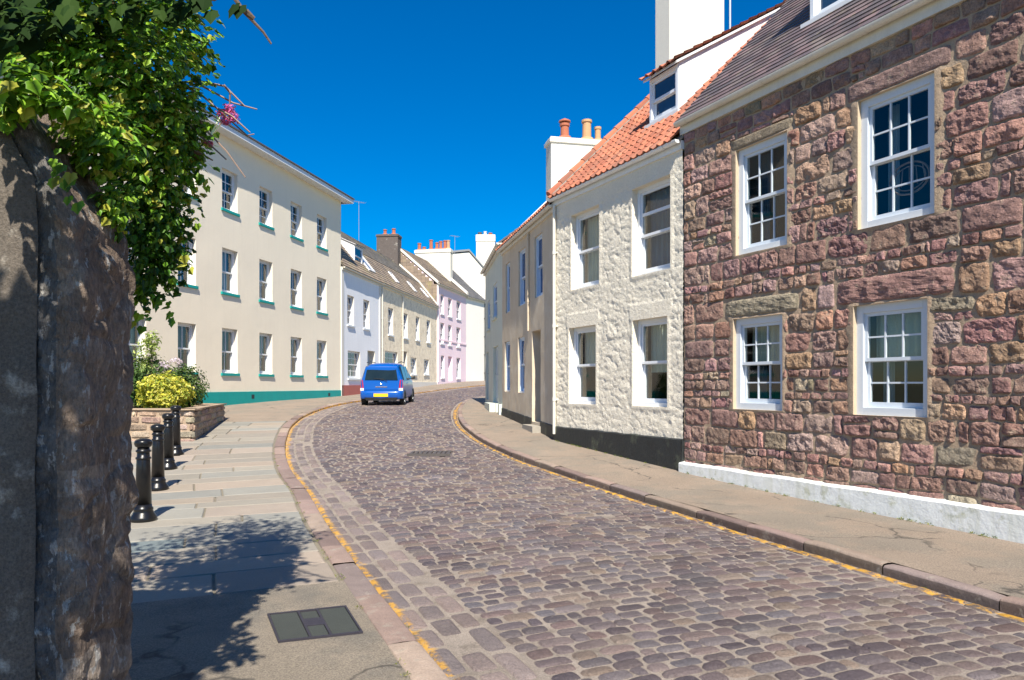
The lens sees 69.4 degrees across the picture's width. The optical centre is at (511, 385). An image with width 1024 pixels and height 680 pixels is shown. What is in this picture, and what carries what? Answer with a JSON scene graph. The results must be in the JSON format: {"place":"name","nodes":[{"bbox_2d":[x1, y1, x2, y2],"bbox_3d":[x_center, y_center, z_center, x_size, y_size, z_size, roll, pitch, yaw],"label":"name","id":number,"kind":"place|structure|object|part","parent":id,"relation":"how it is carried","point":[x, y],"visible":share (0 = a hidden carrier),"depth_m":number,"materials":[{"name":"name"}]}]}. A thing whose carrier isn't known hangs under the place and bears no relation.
{"place":"outdoors","nodes":[
{"label":"outdoors","id":0,"kind":"place"},
{"bbox_2d":[146,422,341,594],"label":"pavement","id":1,"kind":"structure","parent":0,"point":[322,553],"depth_m":8.62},
{"bbox_2d":[129,403,226,440],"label":"planter wall","id":2,"kind":"structure","parent":1,"relation":"on","point":[196,421],"depth_m":17.07,"materials":[{"name":"stone"}]},
{"bbox_2d":[132,331,161,384],"bbox_3d":[-9.456,-0.394,19.149,0.722,2.070,1.042,0,0,-28],"label":"sapling","id":3,"kind":"object","parent":2,"relation":"on","point":[148,342],"visible":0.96,"depth_m":19.00,"materials":[{"name":"green plant"}]},
{"bbox_2d":[130,351,182,407],"bbox_3d":[-9.560,-0.092,19.381,1.578,1.587,1.432,0,0,20],"label":"evergreen shrub","id":4,"kind":"object","parent":2,"relation":"on","point":[140,375],"visible":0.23,"depth_m":19.13,"materials":[{"name":"green plant"}]},
{"bbox_2d":[135,370,196,407],"bbox_3d":[-8.461,0.177,18.000,1.359,1.095,1.305,0,0,0],"label":"variegated shrub","id":5,"kind":"object","parent":2,"relation":"on","point":[169,390],"visible":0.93,"depth_m":17.67,"materials":[{"name":"yellow plant"}]},
{"bbox_2d":[160,357,182,375],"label":"lilac flowers","id":6,"kind":"object","parent":2,"relation":"on","point":[166,366],"visible":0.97,"depth_m":18.93,"materials":[{"name":"pink plant"}]},
{"bbox_2d":[161,363,209,407],"bbox_3d":[-8.673,0.045,19.431,1.418,1.339,1.782,0,0,0],"label":"evergreen shrub","id":7,"kind":"object","parent":2,"relation":"on","point":[192,379],"visible":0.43,"depth_m":19.39,"materials":[{"name":"green plant"}]},
{"bbox_2d":[129,421,337,603],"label":"paving slabs","id":8,"kind":"structure","parent":1,"relation":"on","point":[267,543],"depth_m":8.55,"materials":[{"name":"beige stone"}]},
{"bbox_2d":[130,438,156,522],"bbox_3d":[-4.499,1.158,9.030,0.310,1.023,0.310,0,0,0],"label":"bollard","id":9,"kind":"object","parent":8,"relation":"on","point":[143,511],"visible":0.97,"depth_m":8.96,"materials":[{"name":"black metal"}]},
{"bbox_2d":[150,424,168,490],"bbox_3d":[-5.390,1.099,11.260,0.310,1.023,0.310,0,0,0],"label":"bollard","id":10,"kind":"object","parent":8,"relation":"on","point":[158,481],"visible":0.94,"depth_m":11.19,"materials":[{"name":"black metal"}]},
{"bbox_2d":[162,413,177,469],"bbox_3d":[-6.173,1.008,13.280,0.310,1.023,0.310,0,0,0],"label":"bollard","id":11,"kind":"object","parent":8,"relation":"on","point":[169,462],"visible":0.82,"depth_m":13.21,"materials":[{"name":"black metal"}]},
{"bbox_2d":[170,405,183,455],"bbox_3d":[-6.817,0.918,15.000,0.310,1.023,0.310,0,0,0],"label":"bollard","id":12,"kind":"object","parent":8,"relation":"on","point":[175,410],"visible":0.86,"depth_m":14.93,"materials":[{"name":"black metal"}]},
{"bbox_2d":[129,580,410,679],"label":"pavement","id":13,"kind":"structure","parent":0,"point":[228,636],"depth_m":4.95,"materials":[{"name":"beige concrete"}]},
{"bbox_2d":[0,108,138,679],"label":"stone pier","id":14,"kind":"structure","parent":13,"relation":"on","point":[69,495],"depth_m":3.02,"materials":[{"name":"grey stone"}]},
{"bbox_2d":[0,0,256,334],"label":"ivy","id":15,"kind":"object","parent":14,"relation":"attached to","point":[127,119],"visible":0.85,"depth_m":3.62,"materials":[{"name":"green plant"}]},
{"bbox_2d":[192,103,240,158],"bbox_3d":[-1.669,-1.402,4.151,0.284,0.349,0.093,0,0,0],"label":"valerian","id":16,"kind":"object","parent":15,"relation":"attached to","point":[227,109],"visible":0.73,"depth_m":4.14,"materials":[{"name":"pink plant"}]},
{"bbox_2d":[0,0,271,61],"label":"broadleaf tree","id":17,"kind":"object","parent":13,"relation":"on","point":[33,31],"visible":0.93,"depth_m":2.37,"materials":[{"name":"green plant"}]},
{"bbox_2d":[267,605,362,642],"bbox_3d":[-1.435,1.728,5.345,0.581,0.045,0.671,0,0,-23],"label":"access cover","id":18,"kind":"object","parent":13,"relation":"on","point":[310,624],"visible":0.88,"depth_m":5.31,"materials":[{"name":"metal"}]},
{"bbox_2d":[221,381,484,421],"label":"pavement","id":19,"kind":"structure","parent":0,"point":[285,410],"depth_m":26.86,"materials":[{"name":"grey concrete"}]},
{"bbox_2d":[119,0,782,255],"label":"sky","id":20,"kind":"structure","parent":0,"point":[437,116],"materials":[{"name":"blue"}]},
{"bbox_2d":[234,385,1008,644],"bbox_3d":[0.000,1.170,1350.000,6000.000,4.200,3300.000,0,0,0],"label":"ground","id":21,"kind":"structure","parent":0,"point":[333,564],"depth_m":9.13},
{"bbox_2d":[0,55,354,405],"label":"cream terrace building","id":22,"kind":"structure","parent":21,"relation":"on","point":[255,307],"depth_m":29.56,"materials":[{"name":"white paint"}]},
{"bbox_2d":[128,317,141,365],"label":"window","id":23,"kind":"structure","parent":22,"relation":"in","point":[131,342],"depth_m":23.23,"materials":[{"name":"white paint"}]},
{"bbox_2d":[178,323,197,373],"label":"window","id":24,"kind":"structure","parent":22,"relation":"in","point":[181,326],"depth_m":25.68,"materials":[{"name":"white paint"}]},
{"bbox_2d":[177,241,198,288],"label":"window","id":25,"kind":"structure","parent":22,"relation":"in","point":[189,277],"depth_m":25.69,"materials":[{"name":"white paint"}]},
{"bbox_2d":[185,171,197,199],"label":"window","id":26,"kind":"structure","parent":22,"relation":"in","point":[188,190],"depth_m":25.71,"materials":[{"name":"white paint"}]},
{"bbox_2d":[221,328,239,375],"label":"window","id":27,"kind":"structure","parent":22,"relation":"in","point":[230,372],"depth_m":28.08,"materials":[{"name":"white paint"}]},
{"bbox_2d":[221,249,239,297],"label":"window","id":28,"kind":"structure","parent":22,"relation":"in","point":[224,291],"depth_m":28.09,"materials":[{"name":"white paint"}]},
{"bbox_2d":[221,169,239,216],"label":"window","id":29,"kind":"structure","parent":22,"relation":"in","point":[231,211],"depth_m":28.11,"materials":[{"name":"white paint"}]},
{"bbox_2d":[258,188,274,230],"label":"window","id":30,"kind":"structure","parent":22,"relation":"in","point":[266,209],"depth_m":30.65,"materials":[{"name":"white paint"}]},
{"bbox_2d":[259,333,274,376],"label":"window","id":31,"kind":"structure","parent":22,"relation":"in","point":[265,373],"depth_m":30.65,"materials":[{"name":"white paint"}]},
{"bbox_2d":[259,260,274,304],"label":"window","id":32,"kind":"structure","parent":22,"relation":"in","point":[266,300],"depth_m":30.69,"materials":[{"name":"white paint"}]},
{"bbox_2d":[290,337,303,376],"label":"window","id":33,"kind":"structure","parent":22,"relation":"in","point":[293,374],"depth_m":33.18,"materials":[{"name":"white paint"}]},
{"bbox_2d":[290,270,303,310],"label":"window","id":34,"kind":"structure","parent":22,"relation":"in","point":[296,306],"depth_m":33.18,"materials":[{"name":"white paint"}]},
{"bbox_2d":[290,203,303,241],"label":"window","id":35,"kind":"structure","parent":22,"relation":"in","point":[296,222],"depth_m":33.16,"materials":[{"name":"white paint"}]},
{"bbox_2d":[316,340,327,377],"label":"window","id":36,"kind":"structure","parent":22,"relation":"in","point":[319,375],"depth_m":35.60,"materials":[{"name":"white paint"}]},
{"bbox_2d":[316,278,327,315],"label":"window","id":37,"kind":"structure","parent":22,"relation":"in","point":[321,311],"depth_m":35.62,"materials":[{"name":"white paint"}]},
{"bbox_2d":[316,216,327,251],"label":"window","id":38,"kind":"structure","parent":22,"relation":"in","point":[321,233],"depth_m":35.60,"materials":[{"name":"white paint"}]},
{"bbox_2d":[341,200,383,395],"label":"pale blue house","id":39,"kind":"structure","parent":21,"relation":"on","point":[362,282],"depth_m":40.01,"materials":[{"name":"white paint"}]},
{"bbox_2d":[347,295,355,327],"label":"window","id":40,"kind":"structure","parent":39,"relation":"in","point":[349,299],"depth_m":38.90,"materials":[{"name":"white paint"}]},
{"bbox_2d":[348,351,361,379],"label":"window","id":41,"kind":"structure","parent":39,"relation":"in","point":[352,356],"depth_m":39.44,"materials":[{"name":"white paint"}]},
{"bbox_2d":[363,300,370,330],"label":"window","id":42,"kind":"structure","parent":39,"relation":"in","point":[364,302],"depth_m":41.38,"materials":[{"name":"white paint"}]},
{"bbox_2d":[341,231,404,363],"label":"yellow stone cottage","id":43,"kind":"structure","parent":21,"relation":"on","point":[392,291],"depth_m":45.90,"materials":[{"name":"white paint"}]},
{"bbox_2d":[385,351,395,362],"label":"window","id":44,"kind":"structure","parent":43,"relation":"in","point":[390,357],"depth_m":46.04,"materials":[{"name":"white paint"}]},
{"bbox_2d":[388,308,394,336],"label":"window","id":45,"kind":"structure","parent":43,"relation":"in","point":[389,310],"depth_m":45.84,"materials":[{"name":"white paint"}]},
{"bbox_2d":[351,228,438,387],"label":"yellow stone house","id":46,"kind":"structure","parent":21,"relation":"on","point":[419,307],"depth_m":53.08,"materials":[{"name":"white paint"}]},
{"bbox_2d":[404,314,408,339],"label":"window","id":47,"kind":"structure","parent":46,"relation":"in","point":[404,314],"depth_m":49.23,"materials":[{"name":"white paint"}]},
{"bbox_2d":[410,358,417,375],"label":"window","id":48,"kind":"structure","parent":46,"relation":"in","point":[412,359],"depth_m":51.20,"materials":[{"name":"white paint"}]},
{"bbox_2d":[415,317,420,341],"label":"window","id":49,"kind":"structure","parent":46,"relation":"in","point":[416,317],"depth_m":52.21,"materials":[{"name":"white paint"}]},
{"bbox_2d":[424,359,429,375],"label":"window","id":50,"kind":"structure","parent":46,"relation":"in","point":[425,361],"depth_m":54.60,"materials":[{"name":"white paint"}]},
{"bbox_2d":[426,320,430,343],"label":"window","id":51,"kind":"structure","parent":46,"relation":"in","point":[428,342],"depth_m":55.29,"materials":[{"name":"white paint"}]},
{"bbox_2d":[401,235,467,383],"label":"pink house","id":52,"kind":"structure","parent":21,"relation":"on","point":[430,269],"depth_m":61.45,"materials":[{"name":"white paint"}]},
{"bbox_2d":[440,295,444,315],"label":"window","id":53,"kind":"structure","parent":52,"relation":"in","point":[441,297],"depth_m":59.16,"materials":[{"name":"white paint"}]},
{"bbox_2d":[440,323,444,344],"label":"window","id":54,"kind":"structure","parent":52,"relation":"in","point":[441,324],"depth_m":59.08,"materials":[{"name":"white paint"}]},
{"bbox_2d":[441,356,444,378],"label":"window","id":55,"kind":"structure","parent":52,"relation":"in","point":[441,356],"depth_m":59.21,"materials":[{"name":"white paint"}]},
{"bbox_2d":[448,299,452,317],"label":"window","id":56,"kind":"structure","parent":52,"relation":"in","point":[449,300],"depth_m":61.17,"materials":[{"name":"white paint"}]},
{"bbox_2d":[448,325,452,346],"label":"window","id":57,"kind":"structure","parent":52,"relation":"in","point":[448,325],"depth_m":61.07,"materials":[{"name":"white paint"}]},
{"bbox_2d":[456,327,460,348],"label":"window","id":58,"kind":"structure","parent":52,"relation":"in","point":[457,329],"depth_m":63.44,"materials":[{"name":"white paint"}]},
{"bbox_2d":[456,358,460,379],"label":"window","id":59,"kind":"structure","parent":52,"relation":"in","point":[458,378],"depth_m":63.61,"materials":[{"name":"white paint"}]},
{"bbox_2d":[456,301,461,320],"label":"window","id":60,"kind":"structure","parent":52,"relation":"in","point":[457,306],"depth_m":63.61,"materials":[{"name":"white paint"}]},
{"bbox_2d":[453,270,484,380],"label":"white house","id":61,"kind":"structure","parent":21,"relation":"on","point":[475,335],"depth_m":67.60,"materials":[{"name":"paint"}]},
{"bbox_2d":[453,231,495,298],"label":"white gable house","id":62,"kind":"structure","parent":21,"relation":"on","point":[468,265],"depth_m":80.00,"materials":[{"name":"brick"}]},
{"bbox_2d":[480,227,518,414],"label":"pale green house","id":63,"kind":"structure","parent":21,"relation":"on","point":[491,271],"depth_m":26.15,"materials":[{"name":"blue paint"}]},
{"bbox_2d":[486,301,489,332],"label":"window","id":64,"kind":"structure","parent":63,"relation":"in","point":[488,329],"depth_m":28.39,"materials":[{"name":"blue glass"}]},
{"bbox_2d":[487,356,488,395],"bbox_3d":[-0.857,-0.362,28.488,0.100,1.823,1.030,0,0,-7],"label":"door","id":65,"kind":"structure","parent":63,"relation":"in","point":[488,356],"depth_m":28.87,"materials":[{"name":"paint"}]},
{"bbox_2d":[491,283,496,321],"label":"window","id":66,"kind":"structure","parent":63,"relation":"in","point":[495,287],"depth_m":26.13,"materials":[{"name":"blue glass"}]},
{"bbox_2d":[495,347,497,402],"bbox_3d":[-0.472,-0.371,25.374,0.100,1.942,1.687,0,0,-7],"label":"door","id":67,"kind":"structure","parent":63,"relation":"in","point":[496,373],"depth_m":25.72,"materials":[{"name":"paint"}]},
{"bbox_2d":[495,118,683,438],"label":"beige rendered house","id":68,"kind":"structure","parent":21,"relation":"on","point":[525,249],"depth_m":20.19,"materials":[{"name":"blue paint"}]},
{"bbox_2d":[506,341,509,391],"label":"window","id":69,"kind":"structure","parent":68,"relation":"in","point":[507,343],"depth_m":22.79,"materials":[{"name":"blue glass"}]},
{"bbox_2d":[507,263,509,312],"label":"window","id":70,"kind":"structure","parent":68,"relation":"in","point":[508,265],"depth_m":22.66,"materials":[{"name":"blue glass"}]},
{"bbox_2d":[520,248,524,305],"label":"window","id":71,"kind":"structure","parent":68,"relation":"in","point":[522,253],"depth_m":20.94,"materials":[{"name":"blue glass"}]},
{"bbox_2d":[520,336,524,392],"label":"window","id":72,"kind":"structure","parent":68,"relation":"in","point":[522,361],"depth_m":20.98,"materials":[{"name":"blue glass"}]},
{"bbox_2d":[536,234,542,297],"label":"window","id":73,"kind":"structure","parent":68,"relation":"in","point":[539,270],"depth_m":19.12,"materials":[{"name":"blue glass"}]},
{"bbox_2d":[546,0,786,470],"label":"cream rubble house","id":74,"kind":"structure","parent":21,"relation":"on","point":[615,195],"depth_m":15.01,"materials":[{"name":"white stone"}]},
{"bbox_2d":[574,326,595,403],"bbox_3d":[1.758,-0.435,16.240,0.255,1.698,1.148,0,0,-26],"label":"window","id":75,"kind":"structure","parent":74,"relation":"in","point":[590,332],"depth_m":16.61,"materials":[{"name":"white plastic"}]},
{"bbox_2d":[576,207,598,288],"bbox_3d":[1.808,-2.955,16.136,0.255,1.678,1.178,0,0,-26],"label":"window","id":76,"kind":"structure","parent":74,"relation":"in","point":[593,224],"depth_m":16.50,"materials":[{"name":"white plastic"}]},
{"bbox_2d":[638,317,666,406],"bbox_3d":[2.816,-0.430,14.025,0.255,1.668,1.098,0,0,-26],"label":"window","id":77,"kind":"structure","parent":74,"relation":"in","point":[658,362],"depth_m":14.34,"materials":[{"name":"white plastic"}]},
{"bbox_2d":[638,178,683,274],"bbox_3d":[2.831,-2.960,13.993,0.255,1.708,1.208,0,0,-26],"label":"window","id":78,"kind":"structure","parent":74,"relation":"in","point":[659,235],"depth_m":14.25,"materials":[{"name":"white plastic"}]},
{"bbox_2d":[673,0,1023,543],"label":"stone house","id":79,"kind":"structure","parent":21,"relation":"on","point":[853,331],"depth_m":9.84,"materials":[{"name":"brown stone"}]},
{"bbox_2d":[736,314,781,410],"bbox_3d":[4.019,-0.340,11.535,0.410,1.448,1.048,0,0,-26],"label":"window","id":80,"kind":"structure","parent":79,"relation":"in","point":[767,330],"depth_m":11.65,"materials":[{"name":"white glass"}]},
{"bbox_2d":[739,132,786,254],"bbox_3d":[4.051,-2.910,11.467,0.410,1.688,1.078,0,0,-26],"label":"window","id":81,"kind":"structure","parent":79,"relation":"in","point":[745,246],"depth_m":11.72,"materials":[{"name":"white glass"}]},
{"bbox_2d":[857,299,926,416],"bbox_3d":[5.004,-0.330,9.473,0.410,1.448,1.058,0,0,-26],"label":"window","id":82,"kind":"structure","parent":79,"relation":"in","point":[901,336],"depth_m":9.53,"materials":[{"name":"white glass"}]},
{"bbox_2d":[861,73,933,228],"bbox_3d":[5.038,-2.900,9.401,0.410,1.708,1.078,0,0,-26],"label":"window","id":83,"kind":"structure","parent":79,"relation":"in","point":[869,217],"depth_m":9.53,"materials":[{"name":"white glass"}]},
{"bbox_2d":[889,160,929,195],"bbox_3d":[5.008,-2.610,9.325,0.028,0.427,0.567,0,0,-26],"label":"chair","id":84,"kind":"object","parent":83,"relation":"in","point":[924,171],"depth_m":9.31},
{"bbox_2d":[285,386,1023,679],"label":"road","id":85,"kind":"structure","parent":0,"point":[473,557],"depth_m":6.56,"materials":[{"name":"stone"}]},
{"bbox_2d":[274,385,484,679],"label":"kerb","id":86,"kind":"structure","parent":85,"relation":"on","point":[389,625],"depth_m":6.36,"materials":[{"name":"stone"}]},
{"bbox_2d":[360,361,414,404],"bbox_3d":[-4.930,-0.071,29.616,1.940,1.724,3.663,0,0,0],"label":"parked car","id":87,"kind":"object","parent":85,"relation":"on","point":[386,382],"visible":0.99,"depth_m":27.92,"materials":[{"name":"blue paint"}]},
{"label":"rear window","id":88,"kind":"part","parent":87,"relation":"part of","materials":[{"name":"black glass"}]},
{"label":"side window","id":89,"kind":"part","parent":87,"relation":"part of","materials":[{"name":"blue glass"}]},
{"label":"side window","id":90,"kind":"part","parent":87,"relation":"part of","materials":[{"name":"blue glass"}]},
{"bbox_2d":[407,451,452,455],"bbox_3d":[-1.698,1.420,15.410,0.880,0.054,0.700,0,0,0],"label":"drain grating","id":91,"kind":"object","parent":85,"relation":"on","point":[430,453],"visible":0.95,"depth_m":15.10,"materials":[{"name":"metal"}]},
{"bbox_2d":[272,440,996,676],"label":"weeds","id":92,"kind":"object","parent":85,"relation":"on","point":[625,496],"visible":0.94,"depth_m":8.97,"materials":[{"name":"green plant"}]},
{"bbox_2d":[458,396,1023,617],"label":"kerb","id":93,"kind":"structure","parent":85,"relation":"on","point":[1012,605],"depth_m":8.00,"materials":[{"name":"stone"}]},
{"bbox_2d":[462,396,1023,597],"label":"pavement","id":94,"kind":"structure","parent":0,"point":[992,564],"depth_m":9.25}
]}

